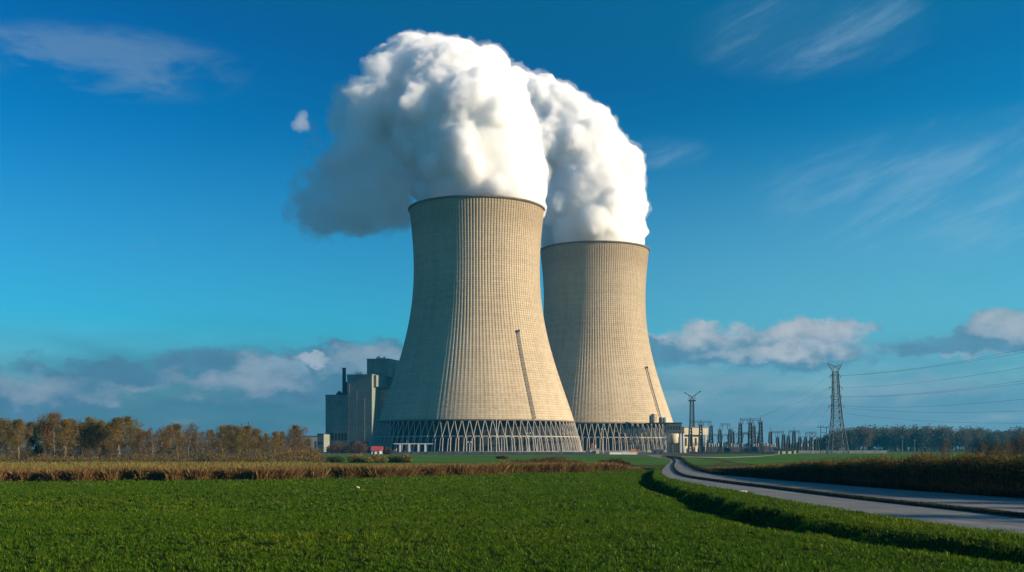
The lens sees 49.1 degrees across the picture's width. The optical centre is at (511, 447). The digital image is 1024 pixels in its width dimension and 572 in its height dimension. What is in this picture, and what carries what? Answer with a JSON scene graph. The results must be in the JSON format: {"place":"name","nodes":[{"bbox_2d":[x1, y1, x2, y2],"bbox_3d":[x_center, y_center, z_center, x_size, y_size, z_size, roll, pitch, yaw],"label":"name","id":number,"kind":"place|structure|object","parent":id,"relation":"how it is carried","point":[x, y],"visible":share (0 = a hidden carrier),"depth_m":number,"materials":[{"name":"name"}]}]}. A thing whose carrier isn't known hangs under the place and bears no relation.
{"place":"outdoors","nodes":[
{"label":"outdoors","id":0,"kind":"place"},
{"bbox_2d":[0,458,248,462],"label":"dry meadow","id":1,"kind":"structure","parent":0,"point":[189,461],"depth_m":239.32,"materials":[{"name":"brown plant"}]},
{"bbox_2d":[0,418,24,457],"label":"autumn tree","id":2,"kind":"object","parent":1,"relation":"on","point":[4,423],"visible":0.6,"depth_m":273.12,"materials":[{"name":"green plant"}]},
{"bbox_2d":[1,419,30,456],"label":"autumn tree","id":3,"kind":"object","parent":1,"relation":"on","point":[16,426],"visible":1,"depth_m":260.02,"materials":[{"name":"brown plant"}]},
{"bbox_2d":[23,434,32,452],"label":"autumn tree","id":4,"kind":"object","parent":1,"relation":"on","point":[28,435],"visible":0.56,"depth_m":291.50,"materials":[{"name":"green plant"}]},
{"bbox_2d":[21,419,38,450],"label":"autumn tree","id":5,"kind":"object","parent":1,"relation":"on","point":[30,424],"visible":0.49,"depth_m":300.38,"materials":[{"name":"brown plant"}]},
{"bbox_2d":[27,427,44,455],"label":"autumn tree","id":6,"kind":"object","parent":1,"relation":"on","point":[34,438],"visible":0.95,"depth_m":281.85,"materials":[{"name":"green plant"}]},
{"bbox_2d":[43,418,80,455],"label":"autumn tree","id":7,"kind":"object","parent":1,"relation":"on","point":[65,423],"visible":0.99,"depth_m":251.07,"materials":[{"name":"brown plant"}]},
{"bbox_2d":[66,424,87,454],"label":"autumn tree","id":8,"kind":"object","parent":1,"relation":"on","point":[80,447],"visible":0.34,"depth_m":268.65,"materials":[{"name":"brown plant"}]},
{"bbox_2d":[84,419,111,456],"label":"autumn tree","id":9,"kind":"object","parent":1,"relation":"on","point":[96,431],"visible":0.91,"depth_m":261.52,"materials":[{"name":"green plant"}]},
{"bbox_2d":[98,423,108,458],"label":"autumn tree","id":10,"kind":"object","parent":1,"relation":"on","point":[103,448],"visible":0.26,"depth_m":267.80,"materials":[{"name":"brown plant"}]},
{"bbox_2d":[97,416,132,459],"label":"autumn tree","id":11,"kind":"object","parent":1,"relation":"on","point":[115,433],"visible":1,"depth_m":257.96,"materials":[{"name":"brown plant"}]},
{"bbox_2d":[107,416,144,455],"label":"autumn tree","id":12,"kind":"object","parent":1,"relation":"on","point":[129,421],"visible":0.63,"depth_m":275.49,"materials":[{"name":"brown plant"}]},
{"bbox_2d":[138,429,154,453],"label":"autumn tree","id":13,"kind":"object","parent":1,"relation":"on","point":[147,438],"visible":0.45,"depth_m":303.47,"materials":[{"name":"brown plant"}]},
{"bbox_2d":[154,428,166,458],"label":"autumn tree","id":14,"kind":"object","parent":1,"relation":"on","point":[160,431],"visible":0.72,"depth_m":281.71,"materials":[{"name":"brown plant"}]},
{"bbox_2d":[162,423,193,459],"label":"autumn tree","id":15,"kind":"object","parent":1,"relation":"on","point":[179,441],"visible":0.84,"depth_m":268.87,"materials":[{"name":"brown plant"}]},
{"bbox_2d":[185,433,201,451],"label":"autumn tree","id":16,"kind":"object","parent":1,"relation":"on","point":[193,441],"visible":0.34,"depth_m":303.60,"materials":[{"name":"brown plant"}]},
{"bbox_2d":[192,431,203,454],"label":"autumn tree","id":17,"kind":"object","parent":1,"relation":"on","point":[199,436],"visible":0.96,"depth_m":262.77,"materials":[{"name":"brown plant"}]},
{"bbox_2d":[209,425,231,453],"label":"autumn tree","id":18,"kind":"object","parent":1,"relation":"on","point":[222,434],"visible":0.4,"depth_m":275.99,"materials":[{"name":"brown plant"}]},
{"bbox_2d":[222,425,252,460],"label":"autumn tree","id":19,"kind":"object","parent":1,"relation":"on","point":[239,432],"visible":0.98,"depth_m":248.67,"materials":[{"name":"brown plant"}]},
{"bbox_2d":[237,425,254,453],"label":"autumn tree","id":20,"kind":"object","parent":1,"relation":"on","point":[247,428],"visible":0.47,"depth_m":267.99,"materials":[{"name":"brown plant"}]},
{"bbox_2d":[245,428,269,453],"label":"autumn tree","id":21,"kind":"object","parent":1,"relation":"on","point":[255,432],"visible":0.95,"depth_m":254.62,"materials":[{"name":"brown plant"}]},
{"bbox_2d":[326,447,371,452],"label":"store building","id":22,"kind":"structure","parent":0,"point":[369,449],"depth_m":600.00,"materials":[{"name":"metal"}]},
{"bbox_2d":[79,455,720,464],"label":"field","id":23,"kind":"structure","parent":0,"point":[489,459],"depth_m":281.99,"materials":[{"name":"plant"}]},
{"bbox_2d":[30,421,56,458],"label":"autumn tree","id":24,"kind":"object","parent":23,"relation":"on","point":[38,429],"visible":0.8,"depth_m":286.33,"materials":[{"name":"brown plant"}]},
{"bbox_2d":[35,412,72,451],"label":"autumn tree","id":25,"kind":"object","parent":23,"relation":"on","point":[54,416],"visible":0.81,"depth_m":285.97,"materials":[{"name":"brown plant"}]},
{"bbox_2d":[60,417,83,458],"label":"autumn tree","id":26,"kind":"object","parent":23,"relation":"on","point":[73,444],"visible":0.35,"depth_m":265.94,"materials":[{"name":"brown plant"}]},
{"bbox_2d":[101,422,117,456],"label":"autumn tree","id":27,"kind":"object","parent":23,"relation":"on","point":[110,440],"visible":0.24,"depth_m":267.01,"materials":[{"name":"brown plant"}]},
{"bbox_2d":[124,426,139,451],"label":"autumn tree","id":28,"kind":"object","parent":23,"relation":"on","point":[132,437],"visible":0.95,"depth_m":270.34,"materials":[{"name":"brown plant"}]},
{"bbox_2d":[135,428,147,451],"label":"autumn tree","id":29,"kind":"object","parent":23,"relation":"on","point":[141,434],"visible":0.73,"depth_m":290.10,"materials":[{"name":"brown plant"}]},
{"bbox_2d":[143,426,162,452],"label":"autumn tree","id":30,"kind":"object","parent":23,"relation":"on","point":[151,437],"visible":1,"depth_m":258.91,"materials":[{"name":"brown plant"}]},
{"bbox_2d":[0,442,327,462],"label":"undergrowth","id":31,"kind":"object","parent":23,"relation":"on","point":[55,456],"visible":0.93,"depth_m":240.15,"materials":[{"name":"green plant"}]},
{"bbox_2d":[162,423,176,454],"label":"autumn tree","id":32,"kind":"object","parent":23,"relation":"on","point":[169,434],"visible":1,"depth_m":253.42,"materials":[{"name":"brown plant"}]},
{"bbox_2d":[180,422,199,455],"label":"autumn tree","id":33,"kind":"object","parent":23,"relation":"on","point":[191,430],"visible":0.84,"depth_m":275.87,"materials":[{"name":"brown plant"}]},
{"bbox_2d":[201,429,218,451],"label":"autumn tree","id":34,"kind":"object","parent":23,"relation":"on","point":[206,443],"visible":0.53,"depth_m":300.38,"materials":[{"name":"brown plant"}]},
{"bbox_2d":[203,430,219,450],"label":"autumn tree","id":35,"kind":"object","parent":23,"relation":"on","point":[209,440],"visible":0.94,"depth_m":269.32,"materials":[{"name":"brown plant"}]},
{"bbox_2d":[216,424,243,452],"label":"autumn tree","id":36,"kind":"object","parent":23,"relation":"on","point":[227,439],"visible":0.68,"depth_m":254.80,"materials":[{"name":"brown plant"}]},
{"bbox_2d":[256,433,276,454],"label":"autumn tree","id":37,"kind":"object","parent":23,"relation":"on","point":[269,443],"visible":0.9,"depth_m":256.10,"materials":[{"name":"brown plant"}]},
{"bbox_2d":[267,431,284,457],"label":"autumn tree","id":38,"kind":"object","parent":23,"relation":"on","point":[275,434],"visible":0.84,"depth_m":266.29,"materials":[{"name":"brown plant"}]},
{"bbox_2d":[274,431,289,451],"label":"autumn tree","id":39,"kind":"object","parent":23,"relation":"on","point":[283,432],"visible":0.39,"depth_m":288.60,"materials":[{"name":"brown plant"}]},
{"bbox_2d":[276,448,295,458],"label":"bush","id":40,"kind":"object","parent":23,"relation":"on","point":[280,453],"visible":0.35,"depth_m":244.79,"materials":[{"name":"brown plant"}]},
{"bbox_2d":[283,427,299,450],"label":"autumn tree","id":41,"kind":"object","parent":23,"relation":"on","point":[291,439],"visible":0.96,"depth_m":250.06,"materials":[{"name":"brown plant"}]},
{"bbox_2d":[283,424,309,450],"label":"autumn tree","id":42,"kind":"object","parent":23,"relation":"on","point":[298,431],"visible":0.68,"depth_m":281.08,"materials":[{"name":"brown plant"}]},
{"bbox_2d":[304,437,313,451],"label":"autumn tree","id":43,"kind":"object","parent":23,"relation":"on","point":[309,442],"visible":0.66,"depth_m":324.07,"materials":[{"name":"brown plant"}]},
{"bbox_2d":[303,449,324,459],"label":"bush","id":44,"kind":"object","parent":23,"relation":"on","point":[321,454],"visible":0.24,"depth_m":247.40,"materials":[{"name":"brown plant"}]},
{"bbox_2d":[324,455,345,462],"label":"bush","id":45,"kind":"object","parent":23,"relation":"on","point":[335,459],"visible":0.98,"depth_m":224.86,"materials":[{"name":"green plant"}]},
{"bbox_2d":[345,452,364,462],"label":"bush","id":46,"kind":"object","parent":23,"relation":"on","point":[355,457],"visible":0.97,"depth_m":221.62,"materials":[{"name":"green plant"}]},
{"bbox_2d":[363,454,388,462],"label":"bush","id":47,"kind":"object","parent":23,"relation":"on","point":[375,459],"visible":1,"depth_m":219.81,"materials":[{"name":"green plant"}]},
{"bbox_2d":[386,455,400,462],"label":"bush","id":48,"kind":"object","parent":23,"relation":"on","point":[395,458],"visible":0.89,"depth_m":223.56,"materials":[{"name":"green plant"}]},
{"bbox_2d":[398,454,413,462],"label":"bush","id":49,"kind":"object","parent":23,"relation":"on","point":[405,458],"visible":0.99,"depth_m":221.58,"materials":[{"name":"green plant"}]},
{"bbox_2d":[394,443,432,451],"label":"pipe bridge","id":50,"kind":"structure","parent":0,"point":[412,443],"depth_m":519.60,"materials":[{"name":"metal"}]},
{"bbox_2d":[0,451,828,454],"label":"plant yard","id":51,"kind":"structure","parent":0,"point":[323,453],"depth_m":568.03,"materials":[{"name":"plant"}]},
{"bbox_2d":[302,436,316,450],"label":"building","id":52,"kind":"structure","parent":51,"relation":"on","point":[314,441],"depth_m":1000.00,"materials":[{"name":"grey concrete"}]},
{"bbox_2d":[317,434,330,451],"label":"annex","id":53,"kind":"object","parent":51,"relation":"on","point":[323,441],"visible":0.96,"depth_m":769.60,"materials":[{"name":"concrete"}]},
{"bbox_2d":[326,442,348,453],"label":"bush","id":54,"kind":"object","parent":51,"relation":"on","point":[340,448],"visible":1,"depth_m":559.11,"materials":[{"name":"brown plant"}]},
{"bbox_2d":[346,441,368,453],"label":"bush","id":55,"kind":"object","parent":51,"relation":"on","point":[356,448],"visible":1,"depth_m":559.16,"materials":[{"name":"brown plant"}]},
{"bbox_2d":[325,356,398,448],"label":"boiler house","id":56,"kind":"structure","parent":51,"relation":"on","point":[354,408],"depth_m":777.29,"materials":[{"name":"grey concrete"}]},
{"bbox_2d":[371,446,382,453],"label":"red roof shed","id":57,"kind":"structure","parent":51,"relation":"on","point":[376,449],"depth_m":520.40,"materials":[{"name":"white paint"}]},
{"bbox_2d":[382,447,393,453],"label":"bush","id":58,"kind":"object","parent":51,"relation":"on","point":[386,450],"visible":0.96,"depth_m":499.69,"materials":[{"name":"green plant"}]},
{"bbox_2d":[391,451,593,453],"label":"perimeter wall","id":59,"kind":"structure","parent":51,"relation":"on","point":[537,452],"depth_m":505.00,"materials":[{"name":"grey concrete"}]},
{"bbox_2d":[495,407,497,451],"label":"floodlight mast","id":60,"kind":"object","parent":51,"relation":"on","point":[496,429],"visible":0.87,"depth_m":539.86,"materials":[{"name":"metal"}]},
{"bbox_2d":[589,448,599,453],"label":"site hut","id":61,"kind":"object","parent":51,"relation":"on","point":[596,450],"visible":0.86,"depth_m":560.00,"materials":[{"name":"grey concrete"}]},
{"bbox_2d":[645,414,667,448],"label":"ledge machinery","id":62,"kind":"object","parent":51,"relation":"on","point":[652,417],"visible":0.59,"depth_m":713.00,"materials":[{"name":"metal"}]},
{"bbox_2d":[668,434,678,452],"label":"storage tank","id":63,"kind":"object","parent":51,"relation":"on","point":[673,438],"visible":1,"depth_m":625.72,"materials":[{"name":"metal"}]},
{"bbox_2d":[679,432,681,452],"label":"pipe column","id":64,"kind":"structure","parent":51,"relation":"on","point":[680,449],"depth_m":609.70,"materials":[{"name":"metal"}]},
{"bbox_2d":[682,432,684,452],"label":"pipe column","id":65,"kind":"structure","parent":51,"relation":"on","point":[683,442],"depth_m":609.47,"materials":[{"name":"metal"}]},
{"bbox_2d":[666,427,707,452],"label":"turbine hall","id":66,"kind":"structure","parent":51,"relation":"on","point":[695,432],"depth_m":661.75,"materials":[{"name":"grey concrete"}]},
{"bbox_2d":[684,391,700,426],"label":"signal mast","id":67,"kind":"object","parent":51,"relation":"on","point":[693,415],"visible":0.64,"depth_m":689.75,"materials":[{"name":"metal"}]},
{"bbox_2d":[687,421,713,452],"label":"switchyard gantry","id":68,"kind":"object","parent":51,"relation":"on","point":[699,443],"visible":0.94,"depth_m":609.21,"materials":[{"name":"metal"}]},
{"bbox_2d":[710,443,719,451],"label":"transformer","id":69,"kind":"object","parent":51,"relation":"on","point":[713,449],"visible":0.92,"depth_m":589.00,"materials":[{"name":"grey metal"}]},
{"bbox_2d":[706,424,732,451],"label":"switchyard gantry","id":70,"kind":"object","parent":51,"relation":"on","point":[729,437],"visible":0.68,"depth_m":619.25,"materials":[{"name":"metal"}]},
{"bbox_2d":[690,451,774,453],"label":"switchyard wall","id":71,"kind":"structure","parent":51,"relation":"on","point":[726,452],"depth_m":555.00,"materials":[{"name":"concrete"}]},
{"bbox_2d":[732,446,740,451],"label":"transformer","id":72,"kind":"object","parent":51,"relation":"on","point":[736,449],"visible":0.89,"depth_m":579.00,"materials":[{"name":"grey metal"}]},
{"bbox_2d":[730,426,760,446],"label":"switchyard gantry","id":73,"kind":"object","parent":51,"relation":"on","point":[736,434],"visible":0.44,"depth_m":639.23,"materials":[{"name":"metal"}]},
{"bbox_2d":[738,417,763,447],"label":"switchyard gantry","id":74,"kind":"object","parent":51,"relation":"on","point":[750,429],"visible":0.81,"depth_m":589.19,"materials":[{"name":"metal"}]},
{"bbox_2d":[750,446,761,451],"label":"transformer","id":75,"kind":"object","parent":51,"relation":"on","point":[758,449],"visible":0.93,"depth_m":574.00,"materials":[{"name":"grey metal"}]},
{"bbox_2d":[760,442,770,451],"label":"transformer","id":76,"kind":"object","parent":51,"relation":"on","point":[767,448],"visible":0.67,"depth_m":584.00,"materials":[{"name":"grey metal"}]},
{"bbox_2d":[768,428,785,447],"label":"switchyard gantry","id":77,"kind":"object","parent":51,"relation":"on","point":[770,440],"visible":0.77,"depth_m":649.21,"materials":[{"name":"metal"}]},
{"bbox_2d":[786,431,801,452],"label":"switchyard gantry","id":78,"kind":"object","parent":51,"relation":"on","point":[793,445],"visible":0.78,"depth_m":659.24,"materials":[{"name":"metal"}]},
{"bbox_2d":[817,425,828,453],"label":"twin post pole","id":79,"kind":"object","parent":51,"relation":"on","point":[820,427],"visible":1,"depth_m":559.88,"materials":[{"name":"metal"}]},
{"bbox_2d":[827,363,848,453],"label":"pylon","id":80,"kind":"object","parent":51,"relation":"on","point":[838,399],"visible":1,"depth_m":559.28,"materials":[{"name":"grey metal"}]},
{"bbox_2d":[798,450,887,452],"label":"substation wall","id":81,"kind":"structure","parent":51,"relation":"on","point":[850,451],"depth_m":590.00,"materials":[{"name":"grey concrete"}]},
{"bbox_2d":[372,195,584,451],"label":"cooling tower","id":82,"kind":"structure","parent":0,"point":[476,350],"depth_m":604.30,"materials":[{"name":"concrete"}]},
{"bbox_2d":[0,467,1023,571],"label":"field","id":83,"kind":"structure","parent":0,"point":[884,536],"depth_m":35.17,"materials":[{"name":"plant"}]},
{"bbox_2d":[0,460,644,481],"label":"dry grass","id":84,"kind":"structure","parent":83,"relation":"on","point":[32,471],"depth_m":105.71,"materials":[{"name":"brown plant"}]},
{"bbox_2d":[0,449,1023,492],"bbox_3d":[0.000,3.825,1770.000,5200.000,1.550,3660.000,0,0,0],"label":"ground","id":85,"kind":"structure","parent":0,"point":[723,463],"depth_m":495.11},
{"bbox_2d":[74,416,108,458],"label":"autumn tree","id":86,"kind":"object","parent":85,"relation":"on","point":[88,420],"visible":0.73,"depth_m":263.77,"materials":[{"name":"brown plant"}]},
{"bbox_2d":[1,441,971,449],"bbox_3d":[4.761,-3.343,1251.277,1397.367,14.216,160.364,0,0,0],"label":"distant treeline","id":87,"kind":"object","parent":85,"relation":"on","point":[724,444],"visible":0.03,"depth_m":1225.38,"materials":[{"name":"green plant"}]},
{"bbox_2d":[803,432,818,449],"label":"switchyard gantry","id":88,"kind":"object","parent":85,"relation":"on","point":[816,447],"visible":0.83,"depth_m":689.21,"materials":[{"name":"metal"}]},
{"bbox_2d":[797,422,1023,450],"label":"wood","id":89,"kind":"object","parent":85,"relation":"on","point":[871,438],"visible":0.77,"depth_m":890.78,"materials":[{"name":"green plant"}]},
{"bbox_2d":[0,0,1023,448],"label":"sky","id":90,"kind":"structure","parent":0,"point":[205,221],"materials":[{"name":"blue"}]},
{"bbox_2d":[540,240,672,451],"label":"cooling tower","id":91,"kind":"structure","parent":0,"point":[594,313],"depth_m":735.29,"materials":[{"name":"concrete"}]},
{"bbox_2d":[651,449,663,453],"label":"gate house","id":92,"kind":"structure","parent":0,"point":[657,451],"depth_m":560.00,"materials":[{"name":"grey metal"}]},
{"bbox_2d":[650,422,681,452],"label":"transfer house","id":93,"kind":"structure","parent":0,"point":[673,427],"depth_m":640.00,"materials":[{"name":"grey concrete"}]},
{"bbox_2d":[605,454,1023,534],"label":"road","id":94,"kind":"structure","parent":0,"point":[965,518],"depth_m":64.31,"materials":[{"name":"grey asphalt"}]},
{"bbox_2d":[670,458,1023,517],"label":"median strip","id":95,"kind":"object","parent":94,"relation":"on","point":[941,507],"visible":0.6,"depth_m":59.83,"materials":[{"name":"green plant"}]},
{"bbox_2d":[701,453,1023,464],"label":"field","id":96,"kind":"structure","parent":0,"point":[762,459],"depth_m":338.96,"materials":[{"name":"green plant"}]},
{"bbox_2d":[774,448,796,453],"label":"substation house","id":97,"kind":"structure","parent":96,"relation":"on","point":[785,450],"depth_m":540.00,"materials":[{"name":"metal"}]},
{"bbox_2d":[937,439,952,457],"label":"bare tree","id":98,"kind":"object","parent":96,"relation":"on","point":[945,448],"visible":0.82,"depth_m":190.33,"materials":[{"name":"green plant"}]},
{"bbox_2d":[980,442,987,453],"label":"bare tree","id":99,"kind":"object","parent":96,"relation":"on","point":[983,448],"visible":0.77,"depth_m":199.83,"materials":[{"name":"brown plant"}]},
{"bbox_2d":[968,439,1005,455],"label":"bush","id":100,"kind":"object","parent":96,"relation":"on","point":[990,444],"visible":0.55,"depth_m":419.38,"materials":[{"name":"green plant"}]},
{"bbox_2d":[994,432,1023,457],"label":"bush","id":101,"kind":"object","parent":96,"relation":"on","point":[1020,442],"visible":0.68,"depth_m":299.43,"materials":[{"name":"brown plant"}]},
{"bbox_2d":[1004,439,1014,460],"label":"bare tree","id":102,"kind":"object","parent":96,"relation":"on","point":[1009,448],"visible":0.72,"depth_m":179.94,"materials":[{"name":"brown plant"}]},
{"label":"verge","id":103,"kind":"structure","parent":0,"visible":0},
{"bbox_2d":[610,452,637,453],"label":"road barrier","id":104,"kind":"object","parent":103,"relation":"on","point":[623,452],"visible":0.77,"depth_m":490.00,"materials":[{"name":"white paint"}]},
{"bbox_2d":[666,456,1023,515],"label":"verge grass","id":105,"kind":"structure","parent":103,"relation":"on","point":[860,484],"depth_m":81.19,"materials":[{"name":"green plant"}]},
{"bbox_2d":[709,443,1023,496],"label":"hedge","id":106,"kind":"object","parent":103,"relation":"on","point":[978,471],"visible":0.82,"depth_m":77.31,"materials":[{"name":"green plant"}]},
{"label":"dry strip ground","id":107,"kind":"structure","parent":0,"visible":0},
{"bbox_2d":[522,455,587,463],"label":"bramble bush","id":108,"kind":"object","parent":107,"relation":"on","point":[546,459],"visible":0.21,"depth_m":136.52,"materials":[{"name":"brown plant"}]},
{"bbox_2d":[595,457,634,467],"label":"bramble bush","id":109,"kind":"object","parent":107,"relation":"on","point":[616,460],"visible":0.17,"depth_m":141.75,"materials":[{"name":"brown plant"}]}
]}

